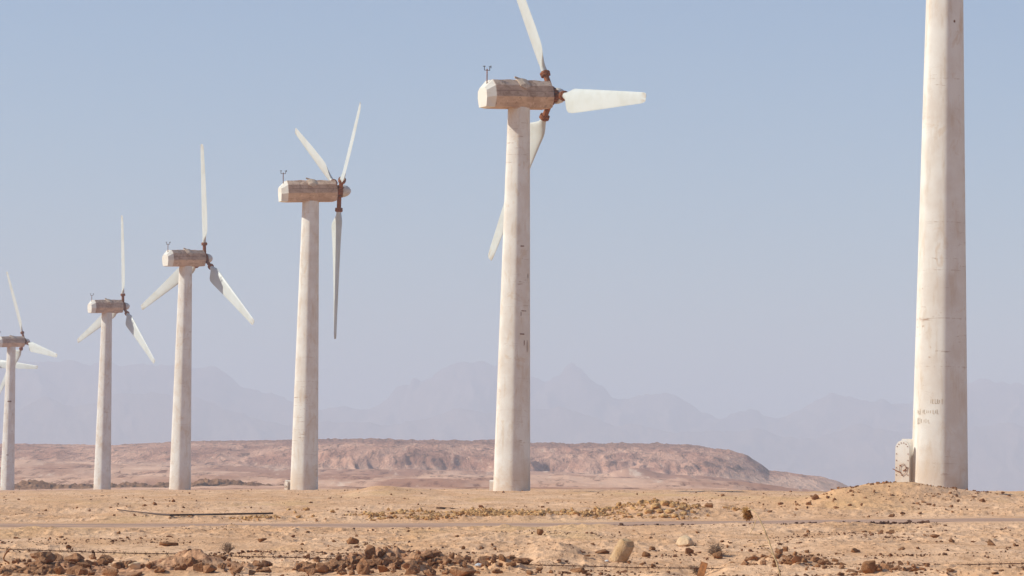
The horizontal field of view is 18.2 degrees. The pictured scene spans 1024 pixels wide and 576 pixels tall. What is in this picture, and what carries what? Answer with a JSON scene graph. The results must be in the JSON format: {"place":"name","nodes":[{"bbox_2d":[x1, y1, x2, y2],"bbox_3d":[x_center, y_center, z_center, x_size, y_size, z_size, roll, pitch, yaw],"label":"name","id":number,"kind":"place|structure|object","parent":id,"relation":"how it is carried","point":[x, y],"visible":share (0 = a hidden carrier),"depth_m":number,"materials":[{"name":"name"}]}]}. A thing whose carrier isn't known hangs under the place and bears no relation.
{"place":"outdoors","nodes":[
{"label":"outdoors","id":0,"kind":"place"},
{"bbox_2d":[14,478,283,489],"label":"berm","id":1,"kind":"structure","parent":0,"point":[29,484],"depth_m":606.13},
{"bbox_2d":[0,438,849,490],"bbox_3d":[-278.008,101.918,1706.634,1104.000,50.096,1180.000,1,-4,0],"label":"mesa","id":2,"kind":"structure","parent":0,"point":[478,455],"depth_m":1300.59,"materials":[{"name":"brown stone"}]},
{"bbox_2d":[0,459,1023,575],"bbox_3d":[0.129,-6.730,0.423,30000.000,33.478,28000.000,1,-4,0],"label":"ground","id":3,"kind":"structure","parent":0,"point":[554,489],"depth_m":106.72,"materials":[{"name":"beige sand"}]},
{"bbox_2d":[2,572,11,575],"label":"rock","id":4,"kind":"object","parent":3,"relation":"on","point":[6,573],"visible":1,"depth_m":49.91,"materials":[{"name":"brown stone"}]},
{"bbox_2d":[0,360,37,368],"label":"wind turbine","id":5,"kind":"object","parent":3,"relation":"on","point":[17,365],"visible":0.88,"depth_m":597.58,"materials":[{"name":"paint"}]},
{"bbox_2d":[0,272,56,489],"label":"wind turbine","id":6,"kind":"object","parent":3,"relation":"on","point":[11,343],"visible":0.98,"depth_m":525.94,"materials":[{"name":"paint"}]},
{"bbox_2d":[30,552,56,562],"bbox_3d":[-8.345,4.792,56.821,0.472,0.231,0.480,10,-12,-39],"label":"earth clod","id":7,"kind":"object","parent":3,"relation":"on","point":[48,557],"visible":0.88,"depth_m":56.67,"materials":[{"name":"brown soil"}]},
{"bbox_2d":[53,566,64,574],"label":"earth clod","id":8,"kind":"object","parent":3,"relation":"on","point":[59,570],"visible":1,"depth_m":50.44,"materials":[{"name":"brown soil"}]},
{"bbox_2d":[55,553,63,560],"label":"earth clod","id":9,"kind":"object","parent":3,"relation":"on","point":[60,557],"visible":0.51,"depth_m":57.57,"materials":[{"name":"beige soil"}]},
{"bbox_2d":[64,553,84,563],"bbox_3d":[-7.697,4.774,56.394,0.376,0.214,0.309,-1,-7,34],"label":"earth clod","id":10,"kind":"object","parent":3,"relation":"on","point":[75,557],"visible":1,"depth_m":56.31,"materials":[{"name":"brown soil"}]},
{"bbox_2d":[87,570,94,575],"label":"rock","id":11,"kind":"object","parent":3,"relation":"on","point":[90,572],"visible":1,"depth_m":53.47,"materials":[{"name":"brown stone"}]},
{"bbox_2d":[95,554,113,565],"bbox_3d":[-7.434,4.973,58.485,0.347,0.206,0.338,-1,-4,33],"label":"earth clod","id":12,"kind":"object","parent":3,"relation":"on","point":[106,560],"visible":0.95,"depth_m":58.36,"materials":[{"name":"brown soil"}]},
{"bbox_2d":[102,569,118,575],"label":"earth clod","id":13,"kind":"object","parent":3,"relation":"on","point":[109,572],"visible":1,"depth_m":51.68,"materials":[{"name":"brown soil"}]},
{"bbox_2d":[77,215,154,489],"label":"wind turbine","id":14,"kind":"object","parent":3,"relation":"on","point":[109,309],"visible":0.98,"depth_m":429.18,"materials":[{"name":"paint"}]},
{"bbox_2d":[111,561,123,567],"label":"earth clod","id":15,"kind":"object","parent":3,"relation":"on","point":[118,564],"visible":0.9,"depth_m":57.91,"materials":[{"name":"brown soil"}]},
{"bbox_2d":[124,560,133,566],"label":"earth clod","id":16,"kind":"object","parent":3,"relation":"on","point":[126,563],"visible":0.63,"depth_m":60.52,"materials":[{"name":"brown soil"}]},
{"bbox_2d":[128,562,140,568],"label":"rock","id":17,"kind":"object","parent":3,"relation":"on","point":[135,565],"visible":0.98,"depth_m":55.03,"materials":[{"name":"stone"}]},
{"bbox_2d":[130,572,141,575],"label":"rock","id":18,"kind":"object","parent":3,"relation":"on","point":[137,574],"visible":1,"depth_m":53.30,"materials":[{"name":"brown stone"}]},
{"bbox_2d":[145,563,152,568],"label":"rock","id":19,"kind":"object","parent":3,"relation":"on","point":[149,566],"visible":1,"depth_m":53.94,"materials":[{"name":"brown stone"}]},
{"bbox_2d":[154,566,164,572],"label":"earth clod","id":20,"kind":"object","parent":3,"relation":"on","point":[159,569],"visible":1,"depth_m":53.33,"materials":[{"name":"brown soil"}]},
{"bbox_2d":[159,542,178,545],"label":"rock","id":21,"kind":"object","parent":3,"relation":"on","point":[169,543],"visible":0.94,"depth_m":73.92,"materials":[{"name":"brown stone"}]},
{"bbox_2d":[179,562,187,569],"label":"earth clod","id":22,"kind":"object","parent":3,"relation":"on","point":[183,566],"visible":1,"depth_m":53.42,"materials":[{"name":"brown soil"}]},
{"bbox_2d":[185,557,195,566],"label":"earth clod","id":23,"kind":"object","parent":3,"relation":"on","point":[191,561],"visible":0.85,"depth_m":54.15,"materials":[{"name":"brown soil"}]},
{"bbox_2d":[117,509,272,515],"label":"pipe","id":24,"kind":"object","parent":3,"relation":"on","point":[199,514],"visible":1,"depth_m":116.71,"materials":[{"name":"rubber"}]},
{"bbox_2d":[141,144,253,489],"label":"wind turbine","id":25,"kind":"object","parent":3,"relation":"on","point":[187,262],"visible":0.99,"depth_m":342.39,"materials":[{"name":"paint"}]},
{"bbox_2d":[193,562,204,571],"bbox_3d":[-5.224,4.684,53.517,0.189,0.218,0.214,5,-9,10],"label":"earth clod","id":26,"kind":"object","parent":3,"relation":"on","point":[198,566],"visible":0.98,"depth_m":53.42,"materials":[{"name":"brown soil"}]},
{"bbox_2d":[203,564,216,572],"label":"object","id":27,"kind":"object","parent":3,"relation":"on","point":[209,568],"visible":1,"depth_m":53.26,"materials":[{"name":"brown stone"}]},
{"bbox_2d":[218,563,225,568],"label":"rock","id":28,"kind":"object","parent":3,"relation":"on","point":[222,565],"visible":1,"depth_m":53.63,"materials":[{"name":"brown stone"}]},
{"bbox_2d":[219,540,234,552],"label":"dry shrub","id":29,"kind":"object","parent":3,"relation":"on","point":[227,548],"visible":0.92,"depth_m":71.02,"materials":[{"name":"brown plant"}]},
{"bbox_2d":[230,566,243,572],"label":"earth clod","id":30,"kind":"object","parent":3,"relation":"on","point":[238,569],"visible":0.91,"depth_m":53.22,"materials":[{"name":"brown soil"}]},
{"bbox_2d":[248,570,256,574],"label":"rock","id":31,"kind":"object","parent":3,"relation":"on","point":[251,572],"visible":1,"depth_m":53.02,"materials":[{"name":"brown stone"}]},
{"bbox_2d":[305,568,317,574],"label":"earth clod","id":32,"kind":"object","parent":3,"relation":"on","point":[311,571],"visible":1,"depth_m":52.80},
{"bbox_2d":[278,102,360,489],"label":"wind turbine","id":33,"kind":"object","parent":3,"relation":"on","point":[310,194],"visible":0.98,"depth_m":264.64,"materials":[{"name":"paint"}]},
{"bbox_2d":[283,480,287,489],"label":"hatch door","id":34,"kind":"structure","parent":33,"relation":"in","point":[285,486],"depth_m":264.24,"materials":[{"name":"paint"}]},
{"bbox_2d":[335,554,341,560],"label":"earth clod","id":35,"kind":"object","parent":3,"relation":"on","point":[338,557],"visible":0.52,"depth_m":55.35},
{"bbox_2d":[336,569,346,574],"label":"earth clod","id":36,"kind":"object","parent":3,"relation":"on","point":[340,571],"visible":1,"depth_m":52.26,"materials":[{"name":"brown soil"}]},
{"bbox_2d":[346,537,358,543],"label":"rock","id":37,"kind":"object","parent":3,"relation":"on","point":[351,540],"visible":1,"depth_m":77.50,"materials":[{"name":"brown stone"}]},
{"bbox_2d":[356,557,369,574],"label":"earth clod","id":38,"kind":"object","parent":3,"relation":"on","point":[362,567],"visible":1,"depth_m":52.19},
{"bbox_2d":[364,545,375,558],"bbox_3d":[-2.442,4.561,55.027,0.199,0.299,0.245,-4,-2,-6],"label":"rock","id":39,"kind":"object","parent":3,"relation":"on","point":[369,550],"visible":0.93,"depth_m":54.92,"materials":[{"name":"brown stone"}]},
{"bbox_2d":[373,558,381,563],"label":"earth clod","id":40,"kind":"object","parent":3,"relation":"on","point":[378,560],"visible":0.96,"depth_m":54.05,"materials":[{"name":"brown soil"}]},
{"bbox_2d":[378,549,386,557],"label":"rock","id":41,"kind":"object","parent":3,"relation":"on","point":[381,552],"visible":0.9,"depth_m":55.08,"materials":[{"name":"brown stone"}]},
{"bbox_2d":[377,565,389,572],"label":"earth clod","id":42,"kind":"object","parent":3,"relation":"on","point":[381,568],"visible":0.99,"depth_m":52.95,"materials":[{"name":"brown soil"}]},
{"bbox_2d":[401,560,416,569],"bbox_3d":[-1.723,4.661,53.680,0.278,0.213,0.198,1,-4,-4],"label":"earth clod","id":43,"kind":"object","parent":3,"relation":"on","point":[406,565],"visible":0.63,"depth_m":53.61,"materials":[{"name":"brown soil"}]},
{"bbox_2d":[405,564,419,574],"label":"earth clod","id":44,"kind":"object","parent":3,"relation":"on","point":[412,569],"visible":1,"depth_m":52.29,"materials":[{"name":"brown soil"}]},
{"bbox_2d":[418,555,425,560],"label":"earth clod","id":45,"kind":"object","parent":3,"relation":"on","point":[420,557],"visible":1,"depth_m":54.10,"materials":[{"name":"brown soil"}]},
{"bbox_2d":[422,568,436,575],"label":"earth clod","id":46,"kind":"object","parent":3,"relation":"on","point":[431,572],"visible":1,"depth_m":52.32,"materials":[{"name":"brown soil"}]},
{"bbox_2d":[441,558,449,564],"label":"earth clod","id":47,"kind":"object","parent":3,"relation":"on","point":[445,561],"visible":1,"depth_m":54.02,"materials":[{"name":"brown soil"}]},
{"bbox_2d":[442,569,449,574],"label":"rock","id":48,"kind":"object","parent":3,"relation":"on","point":[446,572],"visible":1,"depth_m":52.24,"materials":[{"name":"brown stone"}]},
{"bbox_2d":[449,568,475,575],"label":"earth clod","id":49,"kind":"object","parent":3,"relation":"on","point":[463,572],"visible":1,"depth_m":51.93,"materials":[{"name":"brown soil"}]},
{"bbox_2d":[0,549,929,575],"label":"loose earth","id":50,"kind":"structure","parent":3,"relation":"on","point":[332,565],"depth_m":54.91,"materials":[{"name":"brown soil"}]},
{"bbox_2d":[228,498,749,521],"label":"rubble","id":51,"kind":"object","parent":3,"relation":"on","point":[490,511],"visible":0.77,"depth_m":111.00,"materials":[{"name":"beige stone"}]},
{"bbox_2d":[651,502,660,508],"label":"rubble lump","id":52,"kind":"object","parent":51,"relation":"on","point":[655,505],"visible":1,"depth_m":110.50,"materials":[{"name":"beige stone"}]},
{"bbox_2d":[660,500,669,505],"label":"rubble lump","id":53,"kind":"object","parent":51,"relation":"on","point":[664,503],"visible":0.98,"depth_m":111.62,"materials":[{"name":"beige stone"}]},
{"bbox_2d":[492,569,502,572],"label":"rock","id":54,"kind":"object","parent":3,"relation":"on","point":[496,571],"visible":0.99,"depth_m":53.40,"materials":[{"name":"brown stone"}]},
{"bbox_2d":[499,554,505,560],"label":"rock","id":55,"kind":"object","parent":3,"relation":"on","point":[502,557],"visible":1,"depth_m":55.40,"materials":[{"name":"brown stone"}]},
{"bbox_2d":[506,561,516,565],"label":"rock","id":56,"kind":"object","parent":3,"relation":"on","point":[512,563],"visible":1,"depth_m":54.80,"materials":[{"name":"brown stone"}]},
{"bbox_2d":[0,522,1023,575],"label":"gravel","id":57,"kind":"structure","parent":3,"relation":"on","point":[559,560],"depth_m":66.18,"materials":[{"name":"brown gravel"}]},
{"bbox_2d":[0,547,1023,575],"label":"wire fence","id":58,"kind":"object","parent":3,"relation":"on","point":[702,568],"visible":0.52,"depth_m":58.30,"materials":[{"name":"black metal"}]},
{"bbox_2d":[3,481,1022,521],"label":"pebbles","id":59,"kind":"object","parent":3,"relation":"on","point":[779,503],"visible":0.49,"depth_m":122.89,"materials":[{"name":"brown stone"}]},
{"bbox_2d":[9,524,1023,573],"bbox_3d":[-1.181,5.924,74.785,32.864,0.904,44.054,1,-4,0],"label":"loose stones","id":60,"kind":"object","parent":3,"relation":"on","point":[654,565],"visible":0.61,"depth_m":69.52,"materials":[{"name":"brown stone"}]},
{"bbox_2d":[536,528,543,535],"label":"rock","id":61,"kind":"object","parent":3,"relation":"on","point":[540,531],"visible":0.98,"depth_m":82.47,"materials":[{"name":"brown stone"}]},
{"bbox_2d":[478,0,645,490],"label":"wind turbine","id":62,"kind":"object","parent":3,"relation":"on","point":[518,98],"visible":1,"depth_m":199.63,"materials":[{"name":"paint"}]},
{"bbox_2d":[570,567,584,572],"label":"rock","id":63,"kind":"object","parent":3,"relation":"on","point":[578,570],"visible":0.96,"depth_m":54.16,"materials":[{"name":"brown stone"}]},
{"bbox_2d":[595,549,608,553],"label":"rock","id":64,"kind":"object","parent":3,"relation":"on","point":[603,551],"visible":0.94,"depth_m":67.41,"materials":[{"name":"brown stone"}]},
{"bbox_2d":[609,538,634,562],"bbox_3d":[2.144,5.146,62.708,0.523,0.488,0.346,1,-4,6],"label":"boulder","id":65,"kind":"object","parent":3,"relation":"on","point":[623,550],"visible":0.99,"depth_m":62.59,"materials":[{"name":"stone"}]},
{"bbox_2d":[642,551,650,556],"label":"rock","id":66,"kind":"object","parent":3,"relation":"on","point":[645,554],"visible":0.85,"depth_m":66.46,"materials":[{"name":"brown stone"}]},
{"bbox_2d":[644,509,651,513],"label":"rubble lump","id":67,"kind":"object","parent":3,"relation":"on","point":[646,511],"visible":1,"depth_m":109.53,"materials":[{"name":"beige stone"}]},
{"bbox_2d":[665,509,674,513],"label":"rubble lump","id":68,"kind":"object","parent":3,"relation":"on","point":[667,511],"visible":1,"depth_m":109.47,"materials":[{"name":"beige stone"}]},
{"bbox_2d":[676,535,693,546],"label":"rock","id":69,"kind":"object","parent":3,"relation":"on","point":[684,540],"visible":1,"depth_m":73.07,"materials":[{"name":"stone"}]},
{"bbox_2d":[685,548,693,553],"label":"rock","id":70,"kind":"object","parent":3,"relation":"on","point":[689,550],"visible":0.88,"depth_m":67.00,"materials":[{"name":"brown stone"}]},
{"bbox_2d":[689,564,699,574],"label":"dry shrub","id":71,"kind":"object","parent":3,"relation":"on","point":[695,571],"visible":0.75,"depth_m":58.66,"materials":[{"name":"brown plant"}]},
{"bbox_2d":[704,503,712,507],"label":"rock","id":72,"kind":"object","parent":3,"relation":"on","point":[709,505],"visible":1,"depth_m":113.05,"materials":[{"name":"brown stone"}]},
{"bbox_2d":[704,541,726,555],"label":"dry shrub","id":73,"kind":"object","parent":3,"relation":"on","point":[717,548],"visible":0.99,"depth_m":65.68,"materials":[{"name":"brown plant"}]},
{"bbox_2d":[712,551,722,558],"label":"rock","id":74,"kind":"object","parent":3,"relation":"on","point":[718,555],"visible":1,"depth_m":65.08,"materials":[{"name":"brown stone"}]},
{"bbox_2d":[740,506,780,575],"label":"dry plant","id":75,"kind":"object","parent":3,"relation":"on","point":[747,515],"visible":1,"depth_m":25.09,"materials":[{"name":"plant"}]},
{"bbox_2d":[619,520,936,525],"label":"asphalt rubble","id":76,"kind":"object","parent":3,"relation":"on","point":[880,522],"visible":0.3,"depth_m":98.07,"materials":[{"name":"black asphalt"}]},
{"bbox_2d":[782,546,787,551],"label":"rock","id":77,"kind":"object","parent":3,"relation":"on","point":[785,548],"visible":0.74,"depth_m":69.97,"materials":[{"name":"beige stone"}]},
{"bbox_2d":[811,494,818,499],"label":"rock","id":78,"kind":"object","parent":3,"relation":"on","point":[814,496],"visible":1,"depth_m":120.92,"materials":[{"name":"brown stone"}]},
{"bbox_2d":[850,548,859,552],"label":"rock","id":79,"kind":"object","parent":3,"relation":"on","point":[854,550],"visible":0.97,"depth_m":68.79,"materials":[{"name":"brown stone"}]},
{"bbox_2d":[861,560,875,573],"bbox_3d":[5.984,4.713,53.910,0.234,0.249,0.252,-4,3,-34],"label":"rock","id":80,"kind":"object","parent":3,"relation":"on","point":[867,567],"visible":1,"depth_m":53.83,"materials":[{"name":"brown stone"}]},
{"bbox_2d":[893,0,967,489],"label":"wind turbine","id":81,"kind":"object","parent":3,"relation":"on","point":[933,451],"visible":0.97,"depth_m":132.55,"materials":[{"name":"paint"}]},
{"bbox_2d":[893,440,909,481],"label":"hatch door","id":82,"kind":"structure","parent":81,"relation":"in","point":[902,450],"depth_m":132.45,"materials":[{"name":"paint"}]},
{"bbox_2d":[930,534,939,537],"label":"rock","id":83,"kind":"object","parent":3,"relation":"on","point":[934,535],"visible":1,"depth_m":78.66,"materials":[{"name":"brown stone"}]},
{"bbox_2d":[988,539,995,545],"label":"rock","id":84,"kind":"object","parent":3,"relation":"on","point":[990,542],"visible":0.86,"depth_m":73.37,"materials":[{"name":"brown stone"}]},
{"bbox_2d":[0,392,1023,491],"bbox_3d":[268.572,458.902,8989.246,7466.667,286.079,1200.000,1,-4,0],"label":"foothills","id":85,"kind":"structure","parent":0,"point":[856,454],"depth_m":8873.90,"materials":[{"name":"stone"}]},
{"bbox_2d":[0,360,1023,438],"bbox_3d":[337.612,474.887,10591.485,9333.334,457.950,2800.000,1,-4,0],"label":"mountains","id":86,"kind":"structure","parent":0,"point":[573,387],"depth_m":10387.96,"materials":[{"name":"grey stone"}]},
{"bbox_2d":[0,518,1023,526],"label":"road","id":87,"kind":"structure","parent":0,"point":[527,524],"depth_m":100.55,"materials":[{"name":"grey asphalt"}]},
{"bbox_2d":[0,0,1023,418],"label":"sky","id":88,"kind":"structure","parent":0,"point":[743,235],"materials":[{"name":"blue"}]},
{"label":"earth clod","id":89,"kind":"object","parent":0,"visible":0},
{"bbox_2d":[394,559,401,565],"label":"earth clod","id":90,"kind":"object","parent":89,"relation":"on","point":[397,562],"visible":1,"depth_m":53.92,"materials":[{"name":"brown soil"}]}
]}

